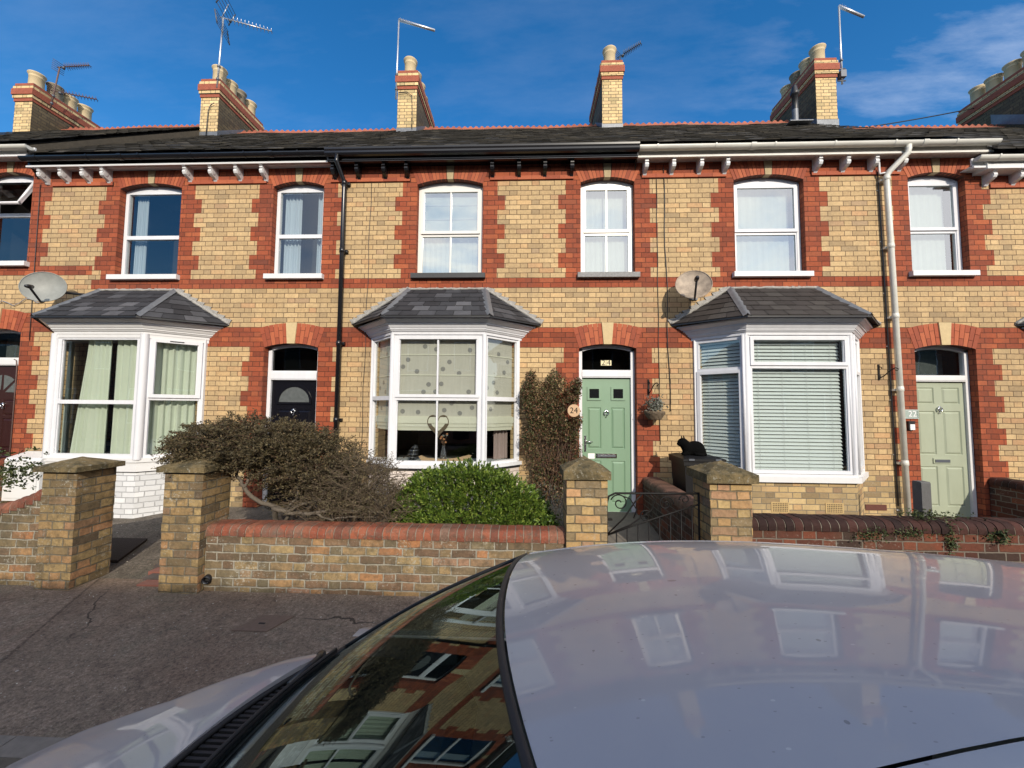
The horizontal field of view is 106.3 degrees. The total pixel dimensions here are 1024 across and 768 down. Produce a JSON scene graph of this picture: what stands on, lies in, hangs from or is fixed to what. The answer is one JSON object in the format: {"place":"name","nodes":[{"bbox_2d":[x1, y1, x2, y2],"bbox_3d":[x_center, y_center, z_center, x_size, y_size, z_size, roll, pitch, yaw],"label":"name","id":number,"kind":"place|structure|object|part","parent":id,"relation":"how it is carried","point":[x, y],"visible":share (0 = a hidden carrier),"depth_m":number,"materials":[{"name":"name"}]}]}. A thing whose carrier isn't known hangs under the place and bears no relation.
{"place":"outdoors","nodes":[
{"label":"outdoors","id":0,"kind":"place"},
{"bbox_2d":[100,505,291,578],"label":"driveway","id":1,"kind":"structure","parent":0,"point":[145,557],"depth_m":4.84,"materials":[{"name":"concrete"}]},
{"bbox_2d":[0,446,47,491],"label":"rose bush","id":2,"kind":"object","parent":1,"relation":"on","point":[11,472],"visible":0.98,"depth_m":4.36,"materials":[{"name":"green plant"}]},
{"bbox_2d":[110,538,147,561],"bbox_3d":[-4.603,1.908,4.436,0.680,0.077,0.520,0,-3,2],"label":"doormat","id":3,"kind":"object","parent":1,"relation":"on","point":[121,548],"visible":0.54,"depth_m":4.48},
{"bbox_2d":[137,563,159,586],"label":"threshold tiles","id":4,"kind":"object","parent":1,"relation":"on","point":[151,579],"visible":0.36,"depth_m":3.81,"materials":[{"name":"red tile"}]},
{"bbox_2d":[0,578,424,737],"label":"pavement","id":5,"kind":"structure","parent":0,"point":[48,645],"depth_m":2.88,"materials":[{"name":"grey asphalt"}]},
{"bbox_2d":[0,489,41,585],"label":"garden wall","id":6,"kind":"structure","parent":5,"relation":"on","point":[19,522],"depth_m":3.72,"materials":[{"name":"brick"}]},
{"bbox_2d":[33,456,125,590],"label":"gate pier","id":7,"kind":"structure","parent":5,"relation":"on","point":[76,515],"depth_m":3.67,"materials":[{"name":"brick"}]},
{"bbox_2d":[156,456,235,593],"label":"gate pier","id":8,"kind":"structure","parent":5,"relation":"on","point":[195,504],"depth_m":3.61,"materials":[{"name":"brick"}]},
{"bbox_2d":[0,520,418,715],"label":"grit","id":9,"kind":"object","parent":5,"relation":"on","point":[151,616],"visible":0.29,"depth_m":3.45,"materials":[{"name":"grey gravel"}]},
{"bbox_2d":[232,615,294,631],"bbox_3d":[-2.008,1.947,3.110,0.370,0.035,0.220,0,-3,2],"label":"manhole cover","id":10,"kind":"object","parent":5,"relation":"on","point":[264,623],"visible":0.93,"depth_m":3.10,"materials":[{"name":"grey metal"}]},
{"bbox_2d":[201,519,565,596],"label":"garden wall","id":11,"kind":"structure","parent":5,"relation":"on","point":[345,558],"depth_m":3.59,"materials":[{"name":"brick"}]},
{"bbox_2d":[533,512,561,525],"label":"seedling","id":12,"kind":"object","parent":11,"relation":"on","point":[548,519],"visible":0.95,"depth_m":3.84,"materials":[{"name":"green plant"}]},
{"bbox_2d":[560,456,610,547],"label":"gate pier","id":13,"kind":"structure","parent":5,"relation":"on","point":[585,489],"depth_m":3.47,"materials":[{"name":"brick"}]},
{"bbox_2d":[607,492,700,542],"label":"iron gate","id":14,"kind":"structure","parent":13,"relation":"attached to","point":[659,517],"depth_m":3.60,"materials":[{"name":"black metal"}]},
{"bbox_2d":[686,460,758,541],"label":"gate pier","id":15,"kind":"structure","parent":5,"relation":"on","point":[723,488],"depth_m":3.42,"materials":[{"name":"brick"}]},
{"bbox_2d":[752,513,1023,562],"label":"garden wall","id":16,"kind":"structure","parent":5,"relation":"on","point":[821,529],"depth_m":3.40,"materials":[{"name":"red brick"}]},
{"bbox_2d":[850,526,900,548],"bbox_3d":[3.201,1.350,3.372,0.436,0.209,0.121,0,-3,2],"label":"weed","id":17,"kind":"object","parent":16,"relation":"attached to","point":[872,533],"visible":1,"depth_m":3.38,"materials":[{"name":"green plant"}]},
{"bbox_2d":[888,525,948,540],"bbox_3d":[3.548,1.307,3.377,0.499,0.130,0.112,0,-3,2],"label":"weed","id":18,"kind":"object","parent":16,"relation":"attached to","point":[915,532],"visible":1,"depth_m":3.36,"materials":[{"name":"green plant"}]},
{"bbox_2d":[896,508,987,522],"bbox_3d":[3.855,1.178,3.436,0.813,0.118,0.226,0,-3,2],"label":"weed","id":19,"kind":"object","parent":16,"relation":"on","point":[929,512],"visible":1,"depth_m":3.44,"materials":[{"name":"green plant"}]},
{"bbox_2d":[945,519,962,554],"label":"weed","id":20,"kind":"object","parent":16,"relation":"attached to","point":[952,542],"visible":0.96,"depth_m":3.35,"materials":[{"name":"green plant"}]},
{"bbox_2d":[984,528,1015,545],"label":"weed","id":21,"kind":"object","parent":16,"relation":"attached to","point":[1001,535],"visible":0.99,"depth_m":3.33,"materials":[{"name":"green plant"}]},
{"bbox_2d":[278,500,562,525],"bbox_3d":[-1.151,1.753,4.782,3.850,0.272,2.058,0,-3,2],"label":"garden bed","id":22,"kind":"object","parent":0,"point":[281,516],"visible":0.02,"depth_m":5.02,"materials":[{"name":"soil"}]},
{"bbox_2d":[150,408,381,520],"bbox_3d":[-2.550,1.055,4.169,2.511,1.590,1.340,0,-3,2],"label":"shrub","id":23,"kind":"object","parent":22,"relation":"on","point":[272,446],"visible":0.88,"depth_m":3.89,"materials":[{"name":"brown plant"}]},
{"bbox_2d":[276,443,422,526],"bbox_3d":[-1.655,1.225,4.013,1.589,1.231,0.964,0,-3,2],"label":"twiggy bush","id":24,"kind":"object","parent":22,"relation":"on","point":[349,497],"visible":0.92,"depth_m":3.88,"materials":[{"name":"brown plant"}]},
{"bbox_2d":[386,457,558,525],"bbox_3d":[-0.437,1.349,4.277,1.930,1.091,1.038,0,-3,2],"label":"bush","id":25,"kind":"object","parent":22,"relation":"on","point":[509,496],"visible":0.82,"depth_m":3.93,"materials":[{"name":"green plant"}]},
{"bbox_2d":[501,483,562,524],"bbox_3d":[0.258,1.433,4.399,1.108,0.534,0.830,0,-3,2],"label":"lavender","id":26,"kind":"object","parent":22,"relation":"on","point":[561,510],"visible":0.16,"depth_m":4.42,"materials":[{"name":"grey plant"}]},
{"bbox_2d":[518,368,583,506],"bbox_3d":[0.559,0.771,5.501,0.957,2.012,0.403,0,-3,2],"label":"climbing plant","id":27,"kind":"object","parent":22,"relation":"on","point":[534,420],"visible":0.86,"depth_m":5.45,"materials":[{"name":"brown plant"}]},
{"bbox_2d":[0,0,1023,132],"label":"sky","id":28,"kind":"structure","parent":0,"point":[322,65],"materials":[{"name":"blue"}]},
{"bbox_2d":[608,512,662,542],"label":"garden path","id":29,"kind":"structure","parent":0,"point":[616,517],"depth_m":5.08,"materials":[{"name":"concrete"}]},
{"bbox_2d":[912,480,931,515],"bbox_3d":[4.806,1.579,4.489,0.105,0.875,0.110,0,-3,2],"label":"concrete post","id":30,"kind":"object","parent":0,"point":[921,493],"visible":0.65,"depth_m":4.46,"materials":[{"name":"grey concrete"}]},
{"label":"front yard","id":31,"kind":"structure","parent":0,"visible":0},
{"bbox_2d":[324,56,659,514],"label":"terraced house","id":32,"kind":"structure","parent":31,"relation":"on","point":[503,260],"depth_m":5.84,"materials":[{"name":"yellow brick"}]},
{"bbox_2d":[333,153,350,465],"bbox_3d":[-2.647,-0.850,5.787,0.101,5.250,0.311,-1,-4,22],"label":"drainpipe","id":33,"kind":"object","parent":32,"relation":"attached to","point":[339,342],"visible":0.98,"depth_m":5.85,"materials":[{"name":"black metal"}]},
{"bbox_2d":[359,183,371,486],"bbox_3d":[-2.246,-0.766,5.891,0.060,4.800,0.008,0,-3,2],"label":"cable","id":34,"kind":"object","parent":32,"relation":"attached to","point":[366,306],"visible":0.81,"depth_m":5.92,"materials":[{"name":"black plastic"}]},
{"bbox_2d":[408,444,419,459],"bbox_3d":[-1.393,0.963,5.430,0.175,0.210,0.167,0,-3,2],"label":"glass ornament","id":35,"kind":"object","parent":32,"relation":"on","point":[413,452],"visible":0.97,"depth_m":5.39,"materials":[{"name":"black glass"}]},
{"bbox_2d":[395,18,434,99],"bbox_3d":[-2.319,-7.802,9.191,0.942,2.033,0.124,0,-3,2],"label":"rooftop aerial","id":36,"kind":"object","parent":32,"relation":"attached to","point":[416,25],"visible":1,"depth_m":9.21,"materials":[{"name":"grey metal"}]},
{"bbox_2d":[427,401,448,437],"bbox_3d":[-1.029,0.307,5.374,0.314,0.881,0.025,0,-3,2],"label":"heart ornament","id":37,"kind":"object","parent":32,"relation":"hanging from","point":[441,430],"visible":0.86,"depth_m":5.35,"materials":[{"name":"wicker"}]},
{"bbox_2d":[439,433,447,458],"bbox_3d":[-0.963,0.888,5.417,0.108,0.392,0.090,-1,-4,29],"label":"flower vase","id":38,"kind":"object","parent":32,"relation":"on","point":[443,453],"visible":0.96,"depth_m":5.40,"materials":[{"name":"grey"}]},
{"bbox_2d":[419,455,471,460],"bbox_3d":[-0.930,1.031,5.346,0.740,0.099,0.045,0,-3,2],"label":"wooden bowl","id":39,"kind":"object","parent":32,"relation":"on","point":[422,458],"visible":0.63,"depth_m":5.33,"materials":[{"name":"brown wood"}]},
{"bbox_2d":[350,287,543,510],"bbox_3d":[-0.990,0.465,6.521,2.993,3.837,2.926,0,-3,2],"label":"bay window","id":40,"kind":"structure","parent":32,"relation":"in","point":[452,347],"depth_m":5.42,"materials":[{"name":"white plastic"}]},
{"bbox_2d":[410,183,484,278],"bbox_3d":[-0.969,-2.403,6.027,1.140,1.587,0.293,0,-3,2],"label":"window","id":41,"kind":"structure","parent":32,"relation":"in","point":[450,214],"depth_m":6.13,"materials":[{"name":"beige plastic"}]},
{"bbox_2d":[567,404,579,416],"bbox_3d":[0.861,0.371,5.353,0.176,0.176,0.018,0,-3,2],"label":"number sign","id":42,"kind":"object","parent":32,"relation":"attached to","point":[573,410],"visible":1,"depth_m":5.35,"materials":[{"name":"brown wood"}]},
{"bbox_2d":[582,378,630,511],"bbox_3d":[1.423,0.908,5.791,0.732,2.000,0.106,0,-3,2],"label":"door","id":43,"kind":"structure","parent":32,"relation":"in","point":[606,429],"depth_m":5.81,"materials":[{"name":"green wood"}]},
{"bbox_2d":[577,181,639,277],"bbox_3d":[1.462,-2.386,5.933,0.926,1.582,0.293,0,-3,2],"label":"window","id":44,"kind":"structure","parent":32,"relation":"in","point":[606,206],"depth_m":6.04,"materials":[{"name":"white plastic"}]},
{"bbox_2d":[648,379,658,394],"bbox_3d":[2.044,0.043,5.562,0.026,0.240,0.264,1,-3,-10],"label":"hanging bracket","id":45,"kind":"object","parent":32,"relation":"attached to","point":[649,391],"visible":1,"depth_m":5.67,"materials":[{"name":"black metal"}]},
{"bbox_2d":[644,384,664,419],"bbox_3d":[2.044,0.262,5.510,0.292,0.506,0.292,0,-3,2],"label":"hanging basket","id":46,"kind":"object","parent":45,"relation":"hanging from","point":[655,415],"visible":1,"depth_m":5.40,"materials":[{"name":"wicker"}]},
{"bbox_2d":[642,394,668,411],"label":"heather","id":47,"kind":"object","parent":46,"relation":"in","point":[658,404],"visible":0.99,"depth_m":5.46,"materials":[{"name":"grey plant"}]},
{"bbox_2d":[642,477,693,540],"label":"garden wall","id":48,"kind":"structure","parent":31,"relation":"on","point":[653,484],"depth_m":4.68,"materials":[{"name":"red brick"}]},
{"bbox_2d":[668,453,726,495],"bbox_3d":[2.420,1.454,5.076,0.530,1.040,0.627,0,-3,2],"label":"wheelie bin","id":49,"kind":"object","parent":31,"relation":"on","point":[682,480],"visible":0.23,"depth_m":4.89,"materials":[{"name":"grey plastic"}]},
{"bbox_2d":[677,435,707,455],"bbox_3d":[2.349,0.806,5.020,0.380,0.277,0.207,0,-3,2],"label":"cat","id":50,"kind":"object","parent":49,"relation":"on","point":[696,448],"visible":0.98,"depth_m":4.97},
{"bbox_2d":[589,43,1023,516],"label":"terraced house","id":51,"kind":"structure","parent":31,"relation":"on","point":[777,349],"depth_m":5.63,"materials":[{"name":"yellow brick"}]},
{"bbox_2d":[615,41,641,59],"bbox_3d":[2.894,-7.823,9.498,0.240,1.201,0.655,4,-5,-43],"label":"rooftop aerial","id":52,"kind":"object","parent":51,"relation":"attached to","point":[623,54],"visible":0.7,"depth_m":9.54,"materials":[{"name":"grey metal"}]},
{"bbox_2d":[656,178,660,444],"bbox_3d":[2.187,-1.122,5.742,0.020,4.030,0.008,0,-3,2],"label":"cable","id":53,"kind":"object","parent":51,"relation":"attached to","point":[658,307],"visible":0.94,"depth_m":5.74,"materials":[{"name":"black plastic"}]},
{"bbox_2d":[663,167,670,410],"bbox_3d":[2.322,-1.456,5.754,0.068,3.720,0.010,0,-3,2],"label":"cable","id":54,"kind":"object","parent":51,"relation":"attached to","point":[667,290],"visible":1,"depth_m":5.74,"materials":[{"name":"black plastic"}]},
{"bbox_2d":[675,270,712,300],"bbox_3d":[2.569,-1.395,5.410,0.734,0.475,0.428,3,-4,-41],"label":"satellite dish","id":55,"kind":"object","parent":51,"relation":"attached to","point":[693,285],"visible":1,"depth_m":5.43,"materials":[{"name":"beige metal"}]},
{"bbox_2d":[732,178,813,277],"bbox_3d":[3.884,-2.362,6.175,1.140,1.605,0.965,0,-3,2],"label":"window","id":56,"kind":"structure","parent":51,"relation":"in","point":[766,210],"depth_m":5.96,"materials":[{"name":"white plastic"}]},
{"bbox_2d":[668,286,881,514],"bbox_3d":[3.866,0.500,6.332,3.060,3.828,2.926,0,-3,2],"label":"bay window","id":57,"kind":"structure","parent":51,"relation":"in","point":[780,370],"depth_m":5.20,"materials":[{"name":"white plastic"}]},
{"bbox_2d":[785,84,813,126],"bbox_3d":[6.229,-6.100,8.410,0.480,0.990,0.300,0,-3,2],"label":"vent pipe","id":58,"kind":"object","parent":51,"relation":"on","point":[795,120],"visible":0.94,"depth_m":8.38,"materials":[{"name":"grey metal"}]},
{"bbox_2d":[837,5,864,84],"bbox_3d":[7.767,-7.793,8.802,0.662,1.922,0.124,0,-3,2],"label":"rooftop aerial","id":59,"kind":"object","parent":51,"relation":"attached to","point":[842,74],"visible":1,"depth_m":8.80,"materials":[{"name":"grey metal"}]},
{"bbox_2d":[878,162,885,174],"bbox_3d":[5.471,-3.211,5.677,0.086,0.233,0.028,-2,-4,36],"label":"overflow pipe","id":60,"kind":"object","parent":51,"relation":"attached to","point":[879,170],"visible":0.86,"depth_m":5.68,"materials":[{"name":"white paint"}]},
{"bbox_2d":[877,172,898,510],"bbox_3d":[5.463,-0.685,5.586,0.085,4.966,0.030,0,-3,2],"label":"cable","id":61,"kind":"object","parent":51,"relation":"attached to","point":[884,293],"visible":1,"depth_m":5.57,"materials":[{"name":"black plastic"}]},
{"bbox_2d":[877,364,898,379],"bbox_3d":[5.359,-0.175,5.468,0.026,0.228,0.238,2,-4,-20],"label":"hanging bracket","id":62,"kind":"object","parent":51,"relation":"attached to","point":[878,368],"visible":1,"depth_m":5.56,"materials":[{"name":"black metal"}]},
{"bbox_2d":[879,143,911,515],"bbox_3d":[5.559,-0.704,5.464,0.185,5.460,0.364,2,-4,-28],"label":"drainpipe","id":63,"kind":"object","parent":51,"relation":"attached to","point":[895,314],"visible":0.99,"depth_m":5.49,"materials":[{"name":"white plastic"}]},
{"bbox_2d":[906,421,914,429],"bbox_3d":[5.714,0.597,5.498,0.090,0.130,0.033,0,-3,2],"label":"doorbell","id":64,"kind":"object","parent":51,"relation":"attached to","point":[910,425],"visible":1,"depth_m":5.49,"materials":[{"name":"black plastic"}]},
{"bbox_2d":[905,410,918,418],"bbox_3d":[5.718,0.432,5.516,0.235,0.130,0.016,0,-3,2],"label":"number sign","id":65,"kind":"object","parent":51,"relation":"attached to","point":[911,414],"visible":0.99,"depth_m":5.51,"materials":[{"name":"grey stone"}]},
{"bbox_2d":[916,382,970,516],"bbox_3d":[6.263,0.954,5.614,0.732,1.970,0.081,0,-3,2],"label":"door","id":66,"kind":"structure","parent":51,"relation":"in","point":[941,421],"depth_m":5.61,"materials":[{"name":"green wood"}]},
{"bbox_2d":[908,176,979,276],"bbox_3d":[6.315,-2.347,6.081,0.926,1.605,0.965,0,-3,2],"label":"window","id":67,"kind":"structure","parent":51,"relation":"in","point":[936,251],"depth_m":5.86,"materials":[{"name":"white plastic"}]},
{"bbox_2d":[848,50,1023,374],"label":"terraced house","id":68,"kind":"structure","parent":31,"relation":"on","point":[997,102],"depth_m":8.93,"materials":[{"name":"yellow brick"}]},
{"bbox_2d":[868,108,973,126],"bbox_3d":[10.678,-6.823,9.704,4.526,1.066,0.025,1,-3,-3],"label":"overhead wire","id":69,"kind":"object","parent":68,"relation":"attached to","point":[922,117],"visible":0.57,"depth_m":9.67,"materials":[{"name":"black plastic"}]},
{"bbox_2d":[929,317,1023,374],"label":"bay window","id":70,"kind":"structure","parent":68,"relation":"in","point":[950,360],"depth_m":6.77,"materials":[{"name":"black glass"}]},
{"bbox_2d":[988,477,1023,517],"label":"garden wall","id":71,"kind":"structure","parent":31,"relation":"on","point":[1006,497],"depth_m":5.22,"materials":[{"name":"red brick"}]},
{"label":"neighbour yard","id":72,"kind":"structure","parent":0,"visible":0},
{"bbox_2d":[0,458,10,503],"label":"garden wall","id":73,"kind":"structure","parent":72,"relation":"on","point":[2,461],"depth_m":5.73,"materials":[{"name":"brick"}]},
{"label":"road","id":74,"kind":"structure","parent":0,"visible":0},
{"bbox_2d":[0,735,65,767],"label":"kerb","id":75,"kind":"structure","parent":74,"relation":"on","point":[13,749],"depth_m":2.01,"materials":[{"name":"concrete"}]},
{"bbox_2d":[5,540,1023,767],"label":"parked car","id":76,"kind":"object","parent":74,"relation":"on","point":[692,654],"visible":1,"depth_m":0.65,"materials":[{"name":"silver metal"}]},
{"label":"side window","id":77,"kind":"part","parent":76,"relation":"part of","materials":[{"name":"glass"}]},
{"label":"ground","id":78,"kind":"structure","parent":0,"visible":0},
{"bbox_2d":[0,70,314,458],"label":"terraced house","id":79,"kind":"structure","parent":78,"relation":"on","point":[65,231],"depth_m":6.21,"materials":[{"name":"yellow brick"}]},
{"bbox_2d":[0,344,6,357],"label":"window","id":80,"kind":"structure","parent":79,"relation":"in","point":[3,347],"depth_m":7.23,"materials":[{"name":"black glass"}]},
{"bbox_2d":[0,366,17,458],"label":"door","id":81,"kind":"structure","parent":79,"relation":"in","point":[7,373],"depth_m":6.20,"materials":[{"name":"red wood"}]},
{"bbox_2d":[0,176,33,266],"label":"window","id":82,"kind":"structure","parent":79,"relation":"in","point":[15,191],"depth_m":6.51,"materials":[{"name":"white plastic"}]},
{"bbox_2d":[0,298,39,305],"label":"cable","id":83,"kind":"object","parent":79,"relation":"attached to","point":[19,302],"visible":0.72,"depth_m":6.13,"materials":[{"name":"white plastic"}]},
{"bbox_2d":[1,451,59,500],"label":"meter box","id":84,"kind":"object","parent":79,"relation":"attached to","point":[16,493],"visible":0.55,"depth_m":5.70,"materials":[{"name":"white"}]},
{"bbox_2d":[3,461,37,497],"bbox_3d":[-7.298,1.422,5.705,0.490,0.545,0.009,0,-3,2],"label":"door","id":85,"kind":"structure","parent":84,"relation":"in","point":[16,492],"depth_m":5.70,"materials":[{"name":"white"}]},
{"bbox_2d":[29,184,40,340],"bbox_3d":[-7.668,-1.968,6.171,0.041,2.560,0.008,0,-3,2],"label":"cable","id":86,"kind":"object","parent":79,"relation":"attached to","point":[35,257],"visible":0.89,"depth_m":6.18,"materials":[{"name":"black plastic"}]},
{"bbox_2d":[47,59,97,107],"bbox_3d":[-11.195,-7.638,9.828,1.176,1.233,0.446,0,-3,2],"label":"rooftop aerial","id":87,"kind":"object","parent":79,"relation":"attached to","point":[57,77],"visible":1,"depth_m":9.81,"materials":[{"name":"metal"}]},
{"bbox_2d":[17,64,398,518],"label":"terraced house","id":88,"kind":"structure","parent":78,"relation":"on","point":[212,295],"depth_m":6.00,"materials":[{"name":"yellow brick"}]},
{"bbox_2d":[18,272,84,302],"bbox_3d":[-6.821,-1.439,5.827,0.471,0.492,0.777,-2,-4,31],"label":"satellite dish","id":89,"kind":"object","parent":88,"relation":"attached to","point":[41,287],"visible":0.96,"depth_m":5.76,"materials":[{"name":"grey metal"}]},
{"bbox_2d":[30,288,231,518],"bbox_3d":[-5.897,0.440,6.712,3.096,3.827,2.926,0,-3,2],"label":"bay window","id":90,"kind":"structure","parent":88,"relation":"in","point":[162,336],"depth_m":5.60,"materials":[{"name":"white plastic"}]},
{"bbox_2d":[106,187,181,279],"bbox_3d":[-5.799,-2.423,6.551,1.140,1.605,0.965,0,-3,2],"label":"window","id":91,"kind":"structure","parent":88,"relation":"in","point":[152,214],"depth_m":6.40,"materials":[{"name":"white plastic"}]},
{"bbox_2d":[205,103,213,135],"bbox_3d":[-7.307,-6.398,9.295,0.173,0.858,0.030,0,-3,2],"label":"cable","id":92,"kind":"object","parent":88,"relation":"attached to","point":[207,118],"visible":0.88,"depth_m":9.30,"materials":[{"name":"black plastic"}]},
{"bbox_2d":[214,0,271,87],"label":"rooftop aerial","id":93,"kind":"object","parent":88,"relation":"attached to","point":[221,38],"visible":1,"depth_m":9.41,"materials":[{"name":"grey metal"}]},
{"bbox_2d":[267,380,316,503],"bbox_3d":[-3.420,0.910,5.990,0.732,1.937,0.081,0,-3,2],"label":"door","id":94,"kind":"structure","parent":88,"relation":"in","point":[290,398],"depth_m":6.02,"materials":[{"name":"black wood"}]},
{"bbox_2d":[263,185,323,279],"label":"window","id":95,"kind":"structure","parent":88,"relation":"in","point":[299,223],"depth_m":6.26,"materials":[{"name":"white plastic"}]}
]}

